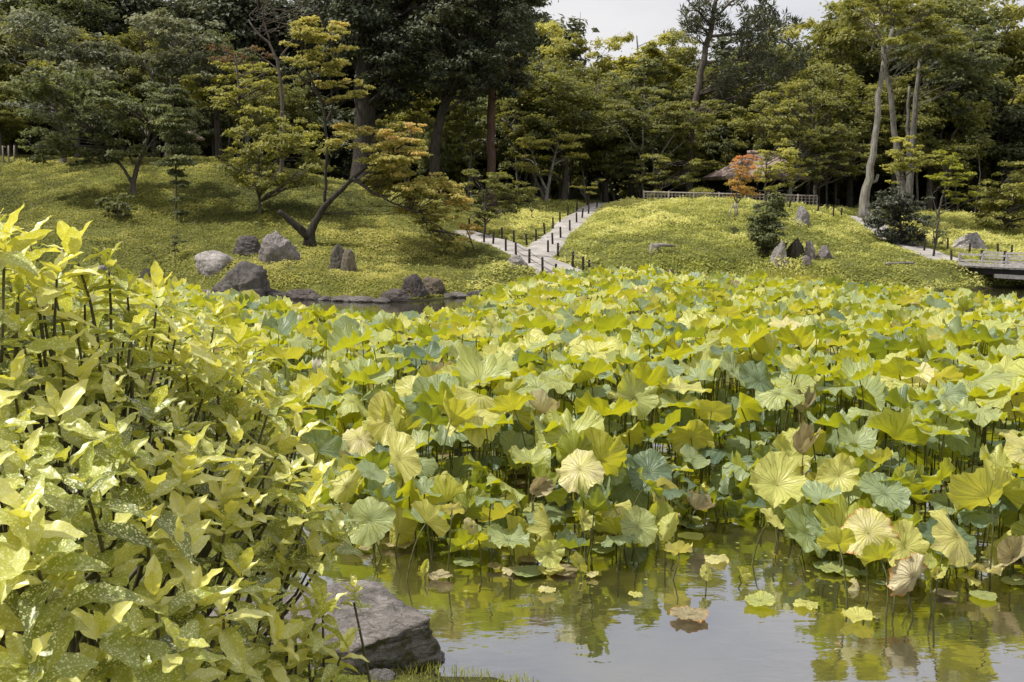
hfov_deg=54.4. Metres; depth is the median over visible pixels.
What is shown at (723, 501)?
lotus leaf
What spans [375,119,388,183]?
forest tree
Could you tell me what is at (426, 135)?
forest tree
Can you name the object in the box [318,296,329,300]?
edging stone
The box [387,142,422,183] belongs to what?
forest shrub
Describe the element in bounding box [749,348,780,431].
lotus leaf
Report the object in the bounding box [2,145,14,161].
stake fence
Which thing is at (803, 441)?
lotus leaf
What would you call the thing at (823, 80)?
forest tree
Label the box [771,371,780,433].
lotus leaf
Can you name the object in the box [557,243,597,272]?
rope fence
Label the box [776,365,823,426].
lotus leaf
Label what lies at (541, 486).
lotus leaf
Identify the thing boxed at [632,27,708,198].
forest tree
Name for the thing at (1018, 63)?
forest tree
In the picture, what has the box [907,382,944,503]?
lotus leaf
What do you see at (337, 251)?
garden stone
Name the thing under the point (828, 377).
lotus leaf
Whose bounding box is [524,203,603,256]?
hill path
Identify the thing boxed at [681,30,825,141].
forest tree
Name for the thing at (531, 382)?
lotus leaf
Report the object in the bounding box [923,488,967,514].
lotus leaf
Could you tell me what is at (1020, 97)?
forest tree
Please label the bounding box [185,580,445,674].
bank boulder
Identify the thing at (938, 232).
thin sapling
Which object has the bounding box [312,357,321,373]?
lotus flower
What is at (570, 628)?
pond water
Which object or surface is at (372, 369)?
lotus leaf
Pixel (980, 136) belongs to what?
young tree
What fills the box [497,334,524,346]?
lotus leaf
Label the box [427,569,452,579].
floating leaf
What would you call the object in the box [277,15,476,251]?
leaning maple
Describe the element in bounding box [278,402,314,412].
lotus leaf
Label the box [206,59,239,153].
forest tree
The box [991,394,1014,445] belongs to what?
lotus leaf
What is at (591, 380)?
lotus leaf
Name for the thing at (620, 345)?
lotus leaf
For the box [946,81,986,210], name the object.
young tree
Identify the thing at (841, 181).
forest tree
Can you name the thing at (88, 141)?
forest shrub
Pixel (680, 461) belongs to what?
lotus leaf
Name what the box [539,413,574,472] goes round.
lotus leaf
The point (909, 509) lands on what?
lotus leaf
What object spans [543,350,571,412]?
lotus leaf
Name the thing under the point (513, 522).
lotus leaf
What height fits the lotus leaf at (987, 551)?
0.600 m
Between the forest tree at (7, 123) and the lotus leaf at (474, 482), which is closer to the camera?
the lotus leaf at (474, 482)
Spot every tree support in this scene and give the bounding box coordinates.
[727,203,738,219]
[759,246,768,256]
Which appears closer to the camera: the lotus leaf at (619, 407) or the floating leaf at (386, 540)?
the floating leaf at (386, 540)
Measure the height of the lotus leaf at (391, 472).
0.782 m
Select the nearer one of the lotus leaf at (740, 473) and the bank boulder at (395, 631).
the bank boulder at (395, 631)
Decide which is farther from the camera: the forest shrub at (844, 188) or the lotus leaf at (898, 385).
the forest shrub at (844, 188)
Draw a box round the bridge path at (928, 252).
[851,216,969,262]
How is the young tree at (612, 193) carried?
on the ground at (86, 249)
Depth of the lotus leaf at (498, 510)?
7.46 m
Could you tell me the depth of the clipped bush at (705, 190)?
48.28 m
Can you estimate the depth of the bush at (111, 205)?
33.12 m
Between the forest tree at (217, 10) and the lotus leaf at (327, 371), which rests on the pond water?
the lotus leaf at (327, 371)
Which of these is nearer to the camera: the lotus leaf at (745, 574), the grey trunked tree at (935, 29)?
the lotus leaf at (745, 574)
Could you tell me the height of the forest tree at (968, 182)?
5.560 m
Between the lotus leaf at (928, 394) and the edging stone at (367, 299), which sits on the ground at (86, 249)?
the edging stone at (367, 299)
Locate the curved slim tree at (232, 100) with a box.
[207,56,288,171]
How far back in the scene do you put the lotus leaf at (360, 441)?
9.05 m
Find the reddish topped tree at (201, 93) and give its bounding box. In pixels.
[175,61,257,160]
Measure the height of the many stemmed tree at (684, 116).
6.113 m
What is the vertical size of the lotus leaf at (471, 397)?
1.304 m
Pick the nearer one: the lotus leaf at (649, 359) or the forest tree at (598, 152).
the lotus leaf at (649, 359)
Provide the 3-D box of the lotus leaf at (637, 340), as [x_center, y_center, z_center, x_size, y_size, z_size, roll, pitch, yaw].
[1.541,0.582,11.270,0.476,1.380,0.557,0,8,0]
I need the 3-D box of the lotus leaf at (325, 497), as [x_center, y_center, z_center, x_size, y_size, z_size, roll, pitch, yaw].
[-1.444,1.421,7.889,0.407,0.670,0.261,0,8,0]
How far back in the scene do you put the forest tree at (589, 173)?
54.09 m
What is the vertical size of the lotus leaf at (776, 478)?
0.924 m
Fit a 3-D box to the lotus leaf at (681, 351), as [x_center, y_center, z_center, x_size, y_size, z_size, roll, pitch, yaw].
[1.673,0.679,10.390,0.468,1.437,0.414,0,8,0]
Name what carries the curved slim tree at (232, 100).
on the ground at (86, 249)
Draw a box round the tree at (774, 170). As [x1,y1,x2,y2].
[750,138,808,200]
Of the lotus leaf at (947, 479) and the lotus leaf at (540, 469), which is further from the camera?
the lotus leaf at (947, 479)
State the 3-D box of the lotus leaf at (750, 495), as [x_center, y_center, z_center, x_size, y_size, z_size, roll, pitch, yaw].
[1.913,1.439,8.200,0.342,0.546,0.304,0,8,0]
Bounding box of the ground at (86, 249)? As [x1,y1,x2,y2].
[0,143,1023,681]
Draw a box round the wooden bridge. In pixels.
[958,250,1023,279]
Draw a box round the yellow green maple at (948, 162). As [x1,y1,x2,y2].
[923,149,985,243]
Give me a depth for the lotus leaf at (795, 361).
9.57 m
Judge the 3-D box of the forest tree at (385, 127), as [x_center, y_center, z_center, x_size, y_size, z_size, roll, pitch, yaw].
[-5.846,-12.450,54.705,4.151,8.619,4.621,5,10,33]
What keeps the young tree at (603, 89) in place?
on the ground at (86, 249)
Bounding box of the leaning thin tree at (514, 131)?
[499,110,544,199]
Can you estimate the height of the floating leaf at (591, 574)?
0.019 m
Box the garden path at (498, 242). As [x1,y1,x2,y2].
[454,230,581,274]
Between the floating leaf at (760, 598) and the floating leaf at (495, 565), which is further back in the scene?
the floating leaf at (495, 565)
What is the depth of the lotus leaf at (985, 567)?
6.70 m
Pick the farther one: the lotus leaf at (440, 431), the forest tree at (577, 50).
the forest tree at (577, 50)
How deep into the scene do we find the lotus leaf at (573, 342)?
11.58 m
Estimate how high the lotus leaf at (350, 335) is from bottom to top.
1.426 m
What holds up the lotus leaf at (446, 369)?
on the pond water
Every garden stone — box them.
[195,250,233,277]
[231,235,260,255]
[258,231,299,263]
[328,244,343,269]
[340,249,356,273]
[507,255,527,267]
[770,240,788,266]
[786,238,803,260]
[804,241,815,259]
[816,245,833,259]
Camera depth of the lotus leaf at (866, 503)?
7.03 m
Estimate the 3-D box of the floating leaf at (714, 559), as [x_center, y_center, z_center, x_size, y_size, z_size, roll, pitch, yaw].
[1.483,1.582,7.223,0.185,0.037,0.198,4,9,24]
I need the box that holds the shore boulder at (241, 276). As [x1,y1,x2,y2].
[212,261,271,296]
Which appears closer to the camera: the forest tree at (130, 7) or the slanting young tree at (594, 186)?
the slanting young tree at (594, 186)
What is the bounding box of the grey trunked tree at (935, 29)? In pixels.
[883,12,983,203]
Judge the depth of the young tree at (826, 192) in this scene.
55.35 m
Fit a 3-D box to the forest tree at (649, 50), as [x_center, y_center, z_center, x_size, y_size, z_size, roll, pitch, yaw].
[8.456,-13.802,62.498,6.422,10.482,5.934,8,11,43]
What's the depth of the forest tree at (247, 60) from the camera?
50.09 m
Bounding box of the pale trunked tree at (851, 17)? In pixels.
[831,0,953,217]
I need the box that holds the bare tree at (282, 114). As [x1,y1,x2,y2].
[248,0,316,188]
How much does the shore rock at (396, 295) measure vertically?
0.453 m
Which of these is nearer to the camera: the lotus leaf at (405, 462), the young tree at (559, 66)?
the lotus leaf at (405, 462)
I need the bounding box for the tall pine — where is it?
[677,0,814,196]
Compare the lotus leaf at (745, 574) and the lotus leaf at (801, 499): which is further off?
the lotus leaf at (801, 499)
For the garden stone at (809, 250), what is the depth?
30.06 m
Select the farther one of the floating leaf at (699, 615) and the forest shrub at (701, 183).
the forest shrub at (701, 183)
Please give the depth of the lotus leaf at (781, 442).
8.57 m
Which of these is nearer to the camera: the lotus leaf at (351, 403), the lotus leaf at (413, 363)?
the lotus leaf at (351, 403)
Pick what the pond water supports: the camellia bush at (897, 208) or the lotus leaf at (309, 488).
the lotus leaf at (309, 488)
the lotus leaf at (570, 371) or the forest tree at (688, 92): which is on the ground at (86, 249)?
the forest tree at (688, 92)
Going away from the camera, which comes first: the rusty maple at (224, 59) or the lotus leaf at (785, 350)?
the lotus leaf at (785, 350)
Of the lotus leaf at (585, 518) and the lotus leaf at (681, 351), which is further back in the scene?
the lotus leaf at (681, 351)
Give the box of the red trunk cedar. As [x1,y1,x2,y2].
[457,0,540,206]
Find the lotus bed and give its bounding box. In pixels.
[0,263,1023,577]
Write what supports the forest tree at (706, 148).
on the ground at (86, 249)
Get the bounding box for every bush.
[94,192,137,218]
[492,181,539,204]
[641,189,667,198]
[687,185,717,197]
[858,186,937,245]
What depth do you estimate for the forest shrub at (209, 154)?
52.05 m
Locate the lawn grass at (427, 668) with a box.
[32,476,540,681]
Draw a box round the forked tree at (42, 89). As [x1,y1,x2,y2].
[0,65,195,194]
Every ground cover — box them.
[0,154,523,299]
[462,194,1023,293]
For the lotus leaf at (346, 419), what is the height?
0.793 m
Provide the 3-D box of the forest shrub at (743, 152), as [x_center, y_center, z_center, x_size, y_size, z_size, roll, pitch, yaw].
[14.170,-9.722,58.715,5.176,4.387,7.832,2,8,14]
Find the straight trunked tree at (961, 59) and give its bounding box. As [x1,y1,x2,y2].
[900,22,1019,205]
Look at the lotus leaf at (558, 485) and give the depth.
8.25 m
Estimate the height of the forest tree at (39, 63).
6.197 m
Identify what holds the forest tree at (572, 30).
on the ground at (86, 249)
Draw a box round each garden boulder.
[795,206,810,226]
[951,232,987,250]
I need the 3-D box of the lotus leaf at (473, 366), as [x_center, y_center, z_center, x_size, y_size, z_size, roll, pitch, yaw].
[-0.275,0.830,8.909,0.534,1.553,0.490,0,8,0]
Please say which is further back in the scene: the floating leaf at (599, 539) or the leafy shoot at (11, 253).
the floating leaf at (599, 539)
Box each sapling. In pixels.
[523,198,540,216]
[919,216,949,244]
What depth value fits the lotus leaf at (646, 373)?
9.02 m
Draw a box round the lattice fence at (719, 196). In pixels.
[643,190,817,205]
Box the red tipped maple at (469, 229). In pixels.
[457,223,483,248]
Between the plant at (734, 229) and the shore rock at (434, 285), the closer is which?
the shore rock at (434, 285)
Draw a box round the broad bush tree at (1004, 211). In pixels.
[964,160,1023,231]
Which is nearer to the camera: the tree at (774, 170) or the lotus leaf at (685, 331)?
the lotus leaf at (685, 331)
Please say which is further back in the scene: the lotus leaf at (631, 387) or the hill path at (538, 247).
the hill path at (538, 247)
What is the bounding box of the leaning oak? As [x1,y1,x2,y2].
[399,0,558,200]
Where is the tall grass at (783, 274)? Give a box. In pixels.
[705,260,871,285]
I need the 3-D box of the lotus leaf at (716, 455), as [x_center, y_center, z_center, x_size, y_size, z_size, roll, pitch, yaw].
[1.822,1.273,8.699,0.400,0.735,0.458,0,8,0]
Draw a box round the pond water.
[4,288,1023,681]
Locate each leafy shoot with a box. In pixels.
[0,204,54,374]
[282,584,340,681]
[339,573,372,681]
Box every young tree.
[522,106,551,198]
[530,53,557,200]
[531,65,564,199]
[558,66,600,198]
[569,179,604,204]
[573,107,604,199]
[582,81,622,197]
[595,69,645,198]
[607,140,615,200]
[630,94,651,199]
[634,104,650,198]
[704,125,734,161]
[766,59,793,151]
[803,94,829,206]
[816,77,840,206]
[834,111,863,205]
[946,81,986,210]
[958,116,991,211]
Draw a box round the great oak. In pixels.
[299,0,478,185]
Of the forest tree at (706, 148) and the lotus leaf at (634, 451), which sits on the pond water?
the lotus leaf at (634, 451)
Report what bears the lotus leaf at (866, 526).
in the pond water
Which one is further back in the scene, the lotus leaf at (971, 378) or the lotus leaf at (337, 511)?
the lotus leaf at (971, 378)
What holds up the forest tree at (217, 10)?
on the ground at (86, 249)
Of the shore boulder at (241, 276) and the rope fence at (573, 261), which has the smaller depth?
the shore boulder at (241, 276)
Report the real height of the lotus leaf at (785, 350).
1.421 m
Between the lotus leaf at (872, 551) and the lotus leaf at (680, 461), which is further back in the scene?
the lotus leaf at (680, 461)
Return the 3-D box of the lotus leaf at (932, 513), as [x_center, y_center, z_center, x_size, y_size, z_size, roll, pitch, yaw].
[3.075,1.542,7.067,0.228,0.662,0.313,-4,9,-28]
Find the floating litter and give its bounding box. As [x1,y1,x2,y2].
[272,382,1023,600]
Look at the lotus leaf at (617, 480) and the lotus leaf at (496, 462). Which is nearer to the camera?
the lotus leaf at (617, 480)
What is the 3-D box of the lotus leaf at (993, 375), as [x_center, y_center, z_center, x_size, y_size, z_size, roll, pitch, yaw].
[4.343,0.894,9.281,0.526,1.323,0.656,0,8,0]
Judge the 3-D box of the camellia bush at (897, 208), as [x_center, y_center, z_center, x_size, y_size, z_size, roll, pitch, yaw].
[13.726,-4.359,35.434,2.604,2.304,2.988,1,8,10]
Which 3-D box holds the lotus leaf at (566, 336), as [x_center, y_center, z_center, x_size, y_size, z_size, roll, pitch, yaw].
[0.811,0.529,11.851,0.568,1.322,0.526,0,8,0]
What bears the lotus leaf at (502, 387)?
on the pond water
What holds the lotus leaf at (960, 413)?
on the pond water
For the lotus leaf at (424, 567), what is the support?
on the pond water
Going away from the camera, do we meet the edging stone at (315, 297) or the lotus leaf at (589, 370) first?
the lotus leaf at (589, 370)
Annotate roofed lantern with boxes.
[184,131,204,158]
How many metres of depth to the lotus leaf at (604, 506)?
7.31 m
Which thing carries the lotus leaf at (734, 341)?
on the pond water
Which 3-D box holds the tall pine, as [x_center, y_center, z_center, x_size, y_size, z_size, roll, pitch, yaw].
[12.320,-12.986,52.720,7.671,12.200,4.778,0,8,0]
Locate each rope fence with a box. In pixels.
[515,242,559,271]
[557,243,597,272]
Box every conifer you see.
[144,84,202,220]
[744,191,789,254]
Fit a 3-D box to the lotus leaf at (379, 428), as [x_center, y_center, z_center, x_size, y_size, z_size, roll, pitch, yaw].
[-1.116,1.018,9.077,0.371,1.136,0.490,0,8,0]
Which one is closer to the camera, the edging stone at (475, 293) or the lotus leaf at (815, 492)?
the lotus leaf at (815, 492)
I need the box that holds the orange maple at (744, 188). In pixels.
[725,154,760,216]
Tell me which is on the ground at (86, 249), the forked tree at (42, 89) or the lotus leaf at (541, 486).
the forked tree at (42, 89)
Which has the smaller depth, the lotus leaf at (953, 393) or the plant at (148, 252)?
the lotus leaf at (953, 393)
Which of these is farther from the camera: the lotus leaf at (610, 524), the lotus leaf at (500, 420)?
the lotus leaf at (500, 420)
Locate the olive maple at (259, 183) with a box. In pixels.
[215,104,338,213]
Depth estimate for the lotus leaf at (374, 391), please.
10.25 m
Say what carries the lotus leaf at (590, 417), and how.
on the pond water
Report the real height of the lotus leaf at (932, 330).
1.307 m
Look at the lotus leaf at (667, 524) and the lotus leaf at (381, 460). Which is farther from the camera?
the lotus leaf at (381, 460)
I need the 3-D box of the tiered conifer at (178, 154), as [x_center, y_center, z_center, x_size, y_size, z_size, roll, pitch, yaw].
[-10.946,-6.145,32.995,2.071,4.572,2.049,4,9,24]
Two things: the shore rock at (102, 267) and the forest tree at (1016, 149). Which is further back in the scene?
the forest tree at (1016, 149)
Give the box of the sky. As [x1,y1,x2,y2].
[145,0,1023,136]
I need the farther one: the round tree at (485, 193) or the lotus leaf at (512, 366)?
the round tree at (485, 193)
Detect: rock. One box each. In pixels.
[98,265,109,275]
[139,268,150,278]
[265,289,286,298]
[285,289,317,299]
[369,668,395,681]
[380,288,412,301]
[402,274,428,297]
[423,277,445,294]
[801,255,811,266]
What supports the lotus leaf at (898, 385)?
on the pond water
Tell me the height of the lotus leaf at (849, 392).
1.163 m
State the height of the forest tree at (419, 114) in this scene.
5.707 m
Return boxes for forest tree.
[0,0,82,145]
[0,0,139,87]
[0,21,53,153]
[0,54,31,153]
[0,94,31,155]
[26,26,118,155]
[31,128,51,154]
[48,123,73,139]
[62,0,223,152]
[97,24,201,157]
[99,73,142,147]
[121,14,218,78]
[125,1,227,154]
[133,101,145,141]
[162,0,320,93]
[174,94,209,142]
[182,29,271,154]
[187,100,239,155]
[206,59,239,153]
[226,0,382,109]
[232,79,293,156]
[238,130,276,151]
[241,82,322,164]
[254,1,353,162]
[284,69,321,170]
[286,0,463,180]
[310,131,342,177]
[311,7,434,119]
[375,40,448,181]
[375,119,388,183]
[384,99,417,182]
[390,90,444,176]
[398,0,599,140]
[411,116,454,177]
[422,121,464,192]
[424,73,499,190]
[443,85,486,197]
[449,85,487,196]
[475,62,596,201]
[485,105,508,200]
[495,54,541,193]
[495,67,632,201]
[495,70,538,201]
[496,10,550,140]
[501,18,589,66]
[512,20,589,151]
[539,32,604,199]
[568,108,649,202]
[570,12,588,191]
[573,126,598,195]
[574,70,631,202]
[577,31,637,195]
[595,101,671,198]
[599,32,691,197]
[611,56,693,198]
[616,103,707,190]
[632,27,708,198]
[646,74,730,157]
[665,129,710,197]
[670,53,769,167]
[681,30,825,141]
[695,32,808,147]
[695,109,753,179]
[696,125,721,173]
[729,81,765,148]
[740,75,783,147]
[748,55,872,205]
[751,97,808,186]
[754,15,819,142]
[793,0,1011,208]
[794,0,904,206]
[798,105,859,206]
[806,81,898,207]
[836,2,907,205]
[847,81,903,171]
[854,18,1015,209]
[860,74,932,195]
[871,89,1001,210]
[898,64,951,210]
[911,0,1023,205]
[925,135,993,210]
[926,77,1023,212]
[971,71,1021,213]
[972,123,1023,196]
[973,2,1023,95]
[990,86,1023,173]
[1001,42,1023,95]
[1003,75,1023,160]
[1015,49,1023,82]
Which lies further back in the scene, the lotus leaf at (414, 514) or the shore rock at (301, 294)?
the shore rock at (301, 294)
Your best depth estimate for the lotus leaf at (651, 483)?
7.38 m
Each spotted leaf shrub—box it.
[0,208,366,681]
[84,547,368,681]
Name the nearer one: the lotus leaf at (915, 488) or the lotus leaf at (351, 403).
the lotus leaf at (915, 488)
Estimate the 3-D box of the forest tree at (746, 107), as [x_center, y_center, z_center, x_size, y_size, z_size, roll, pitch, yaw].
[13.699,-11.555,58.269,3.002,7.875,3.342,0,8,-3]
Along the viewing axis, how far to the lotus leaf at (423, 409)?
8.38 m
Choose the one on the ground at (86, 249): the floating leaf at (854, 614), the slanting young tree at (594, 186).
the slanting young tree at (594, 186)
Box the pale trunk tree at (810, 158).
[786,124,838,201]
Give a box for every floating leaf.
[358,546,371,550]
[381,537,414,548]
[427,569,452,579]
[486,562,502,568]
[502,565,522,575]
[538,564,564,574]
[538,585,555,592]
[586,571,598,577]
[591,535,614,544]
[628,591,642,596]
[670,605,708,622]
[678,516,687,524]
[704,554,729,563]
[715,513,730,518]
[744,590,775,606]
[793,598,817,609]
[819,561,842,572]
[841,606,875,622]
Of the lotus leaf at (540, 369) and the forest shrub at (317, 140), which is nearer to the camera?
the lotus leaf at (540, 369)
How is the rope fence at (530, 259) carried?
on the ground at (86, 249)
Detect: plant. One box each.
[141,247,155,260]
[166,231,186,259]
[728,226,738,233]
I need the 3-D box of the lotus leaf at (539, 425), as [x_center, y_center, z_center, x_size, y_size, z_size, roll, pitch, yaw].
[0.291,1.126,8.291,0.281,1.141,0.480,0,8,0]
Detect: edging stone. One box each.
[311,295,321,299]
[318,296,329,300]
[331,295,348,300]
[343,296,354,301]
[350,296,366,301]
[361,297,375,301]
[372,297,388,302]
[442,292,455,296]
[450,292,467,297]
[469,290,482,295]
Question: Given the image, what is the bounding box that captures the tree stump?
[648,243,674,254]
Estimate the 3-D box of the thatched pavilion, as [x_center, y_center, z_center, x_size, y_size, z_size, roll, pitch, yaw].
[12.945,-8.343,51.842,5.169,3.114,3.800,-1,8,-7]
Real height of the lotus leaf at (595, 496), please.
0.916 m
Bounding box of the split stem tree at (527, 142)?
[512,128,590,201]
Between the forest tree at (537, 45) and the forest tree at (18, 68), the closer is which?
the forest tree at (18, 68)
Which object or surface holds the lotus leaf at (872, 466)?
in the pond water
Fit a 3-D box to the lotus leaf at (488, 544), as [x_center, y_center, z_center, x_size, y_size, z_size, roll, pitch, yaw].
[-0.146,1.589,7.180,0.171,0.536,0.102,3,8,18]
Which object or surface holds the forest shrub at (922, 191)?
on the ground at (86, 249)
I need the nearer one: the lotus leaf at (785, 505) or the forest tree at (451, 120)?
the lotus leaf at (785, 505)
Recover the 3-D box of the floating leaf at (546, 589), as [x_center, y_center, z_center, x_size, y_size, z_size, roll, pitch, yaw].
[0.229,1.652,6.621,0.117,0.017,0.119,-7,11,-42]
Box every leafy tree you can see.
[723,78,874,205]
[879,132,938,223]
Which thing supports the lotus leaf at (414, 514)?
on the pond water
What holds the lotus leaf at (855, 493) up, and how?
on the pond water
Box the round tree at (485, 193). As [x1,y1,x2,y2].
[444,168,520,233]
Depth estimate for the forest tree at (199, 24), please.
67.11 m
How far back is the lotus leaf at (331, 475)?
8.11 m
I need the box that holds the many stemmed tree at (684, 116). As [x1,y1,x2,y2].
[589,87,737,198]
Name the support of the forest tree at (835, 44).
on the ground at (86, 249)
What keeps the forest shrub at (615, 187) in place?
on the ground at (86, 249)
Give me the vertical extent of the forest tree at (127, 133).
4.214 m
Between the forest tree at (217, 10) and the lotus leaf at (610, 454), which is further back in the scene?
the forest tree at (217, 10)
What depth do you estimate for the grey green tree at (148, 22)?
41.77 m
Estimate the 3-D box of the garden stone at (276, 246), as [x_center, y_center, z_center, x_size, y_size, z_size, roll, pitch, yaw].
[-6.732,-2.395,28.732,1.281,1.564,0.733,0,8,0]
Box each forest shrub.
[0,68,97,153]
[27,104,118,147]
[43,124,118,152]
[108,128,151,155]
[116,96,202,157]
[132,90,229,156]
[175,91,299,157]
[208,119,310,161]
[270,89,348,168]
[288,96,355,174]
[328,128,395,175]
[343,108,417,166]
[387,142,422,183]
[415,143,486,194]
[449,136,524,197]
[476,151,560,195]
[530,160,589,194]
[539,157,594,192]
[584,141,635,199]
[600,171,664,198]
[644,176,697,197]
[677,175,709,196]
[715,140,795,197]
[792,158,865,204]
[792,166,845,202]
[825,169,886,205]
[856,158,924,202]
[881,167,941,207]
[919,171,1003,210]
[951,168,1022,206]
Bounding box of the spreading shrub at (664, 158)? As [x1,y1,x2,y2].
[620,153,720,198]
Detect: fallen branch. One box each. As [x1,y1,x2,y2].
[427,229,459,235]
[885,262,915,264]
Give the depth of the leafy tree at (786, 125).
47.56 m
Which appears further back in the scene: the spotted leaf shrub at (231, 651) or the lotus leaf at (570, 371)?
the lotus leaf at (570, 371)
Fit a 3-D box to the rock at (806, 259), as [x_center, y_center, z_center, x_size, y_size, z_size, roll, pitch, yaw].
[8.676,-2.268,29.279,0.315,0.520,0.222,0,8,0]
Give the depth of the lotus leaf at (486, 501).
7.12 m
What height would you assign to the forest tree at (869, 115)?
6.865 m
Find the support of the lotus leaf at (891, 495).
in the pond water
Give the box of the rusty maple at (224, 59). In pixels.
[199,44,277,157]
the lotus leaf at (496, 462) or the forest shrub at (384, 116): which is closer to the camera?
the lotus leaf at (496, 462)
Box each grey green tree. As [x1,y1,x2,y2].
[0,6,134,165]
[98,7,244,156]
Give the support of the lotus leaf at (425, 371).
in the pond water
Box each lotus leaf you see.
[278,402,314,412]
[290,486,329,512]
[303,429,341,464]
[303,488,355,508]
[308,356,346,391]
[310,413,336,445]
[319,411,363,430]
[321,380,363,395]
[324,505,348,522]
[327,321,371,353]
[327,465,364,504]
[328,375,354,392]
[329,469,361,502]
[335,393,367,424]
[336,384,378,405]
[339,356,393,401]
[341,502,352,513]
[342,426,375,460]
[347,496,395,557]
[359,357,389,388]
[360,450,390,479]
[362,393,392,431]
[367,390,403,445]
[371,384,411,396]
[375,485,394,504]
[385,384,430,409]
[387,431,421,487]
[388,459,423,477]
[389,415,437,457]
[389,505,417,553]
[393,334,443,364]
[393,405,421,433]
[402,341,448,364]
[402,500,450,557]
[404,358,437,368]
[405,374,467,468]
[406,499,449,580]
[413,401,448,477]
[418,363,473,461]
[420,559,428,577]
[421,376,465,475]
[425,473,467,552]
[434,456,469,477]
[435,390,476,504]
[436,364,490,455]
[437,404,473,459]
[439,502,464,570]
[439,524,481,557]
[445,406,506,487]
[451,345,510,457]
[451,382,494,488]
[453,487,489,528]
[458,413,512,470]
[462,453,500,494]
[463,517,478,558]
[467,469,503,521]
[469,495,513,561]
[477,455,507,473]
[478,492,520,521]
[480,488,507,528]
[481,526,496,562]
[482,350,518,456]
[486,362,538,388]
[486,388,535,501]
[486,472,528,513]
[487,523,529,566]
[488,378,533,467]
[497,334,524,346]
[497,349,544,366]
[497,432,534,486]
[505,514,536,562]
[505,527,516,564]
[508,442,551,523]
[512,364,565,413]
[520,336,540,368]
[522,504,568,524]
[526,504,553,563]
[530,410,562,505]
[530,476,555,539]
[532,456,567,510]
[534,359,564,400]
[534,539,564,568]
[535,405,604,510]
[536,345,587,400]
[538,373,573,467]
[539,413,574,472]
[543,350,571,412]
[549,350,600,414]
[552,355,580,420]
[553,478,598,500]
[555,429,594,537]
[555,449,604,558]
[559,328,582,388]
[564,333,582,385]
[564,363,615,414]
[567,358,612,397]
[569,551,586,580]
[570,336,616,384]
[570,377,597,403]
[572,496,611,553]
[573,358,615,383]
[574,390,637,430]
[577,506,594,556]
[578,476,610,561]
[579,427,627,533]
[585,333,626,435]
[592,384,619,434]
[593,516,622,559]
[597,461,626,503]
[605,463,651,506]
[611,436,643,454]
[616,361,671,453]
[617,372,658,432]
[620,505,657,563]
[624,467,663,549]
[627,330,669,418]
[627,448,671,510]
[630,347,662,447]
[630,355,685,449]
[641,431,667,448]
[646,347,664,415]
[647,368,670,448]
[651,340,695,400]
[656,512,678,562]
[657,393,702,483]
[659,375,711,480]
[661,320,705,375]
[664,540,692,578]
[667,419,714,480]
[675,454,699,488]
[687,336,721,399]
[698,447,740,463]
[700,564,711,589]
[708,489,744,522]
[719,350,744,447]
[722,324,768,397]
[722,461,754,498]
[726,485,764,523]
[730,426,775,454]
[731,451,758,498]
[737,566,751,582]
[739,360,774,429]
[741,350,776,393]
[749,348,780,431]
[749,451,806,537]
[752,508,784,564]
[755,382,804,433]
[762,343,809,447]
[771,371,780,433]
[771,379,796,434]
[772,357,818,430]
[772,434,813,474]
[775,325,814,420]
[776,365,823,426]
[776,498,792,543]
[780,354,820,430]
[783,503,833,557]
[792,420,820,474]
[795,385,815,424]
[796,496,805,503]
[797,324,839,421]
[800,479,841,560]
[805,515,825,560]
[807,409,861,447]
[811,463,815,472]
[813,494,859,566]
[814,383,865,456]
[815,452,859,491]
[816,525,855,608]
[820,374,846,399]
[823,489,872,505]
[826,456,867,504]
[831,355,872,413]
[835,349,885,406]
[835,443,875,459]
[837,353,873,420]
[838,419,877,456]
[839,371,885,428]
[840,507,898,596]
[842,480,862,503]
[844,497,886,558]
[848,577,859,590]
[856,540,896,616]
[858,457,879,479]
[858,557,888,564]
[860,472,910,564]
[865,406,932,476]
[871,375,921,470]
[875,506,919,565]
[876,504,913,517]
[879,472,910,520]
[881,348,909,447]
[882,383,935,465]
[886,552,927,619]
[888,518,929,600]
[890,380,929,456]
[894,462,931,502]
[895,440,936,475]
[901,403,945,520]
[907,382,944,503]
[908,366,962,465]
[912,409,968,492]
[917,457,955,516]
[919,514,975,583]
[922,537,948,580]
[923,403,976,509]
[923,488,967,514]
[923,550,950,585]
[926,326,970,350]
[927,342,978,364]
[928,509,963,568]
[929,566,945,613]
[930,382,968,491]
[930,510,975,616]
[938,378,1009,467]
[940,421,979,518]
[941,371,983,460]
[941,397,1000,474]
[942,316,995,363]
[943,340,957,349]
[943,470,967,481]
[946,457,1014,585]
[951,401,1007,472]
[956,351,1004,465]
[957,572,981,589]
[961,465,983,472]
[963,499,1000,527]
[964,314,1012,355]
[966,327,1015,427]
[966,557,1004,579]
[968,365,1017,445]
[970,354,1023,440]
[972,321,1001,353]
[975,376,1023,435]
[977,494,1017,538]
[979,443,1019,539]
[981,466,1023,555]
[981,529,1017,570]
[990,393,1023,430]
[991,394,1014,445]
[994,428,1023,437]
[1012,339,1023,348]
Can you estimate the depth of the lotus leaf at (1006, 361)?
9.96 m
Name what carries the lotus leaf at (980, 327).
on the pond water
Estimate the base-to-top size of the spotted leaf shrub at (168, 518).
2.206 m
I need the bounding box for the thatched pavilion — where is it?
[702,150,823,203]
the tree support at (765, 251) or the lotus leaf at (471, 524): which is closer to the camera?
the lotus leaf at (471, 524)
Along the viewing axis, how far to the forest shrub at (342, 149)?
50.38 m
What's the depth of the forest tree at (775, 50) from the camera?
62.32 m
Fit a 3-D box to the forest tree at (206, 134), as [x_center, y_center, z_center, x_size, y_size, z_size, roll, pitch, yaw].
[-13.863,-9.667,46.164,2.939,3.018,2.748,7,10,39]
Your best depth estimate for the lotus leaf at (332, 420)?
9.44 m

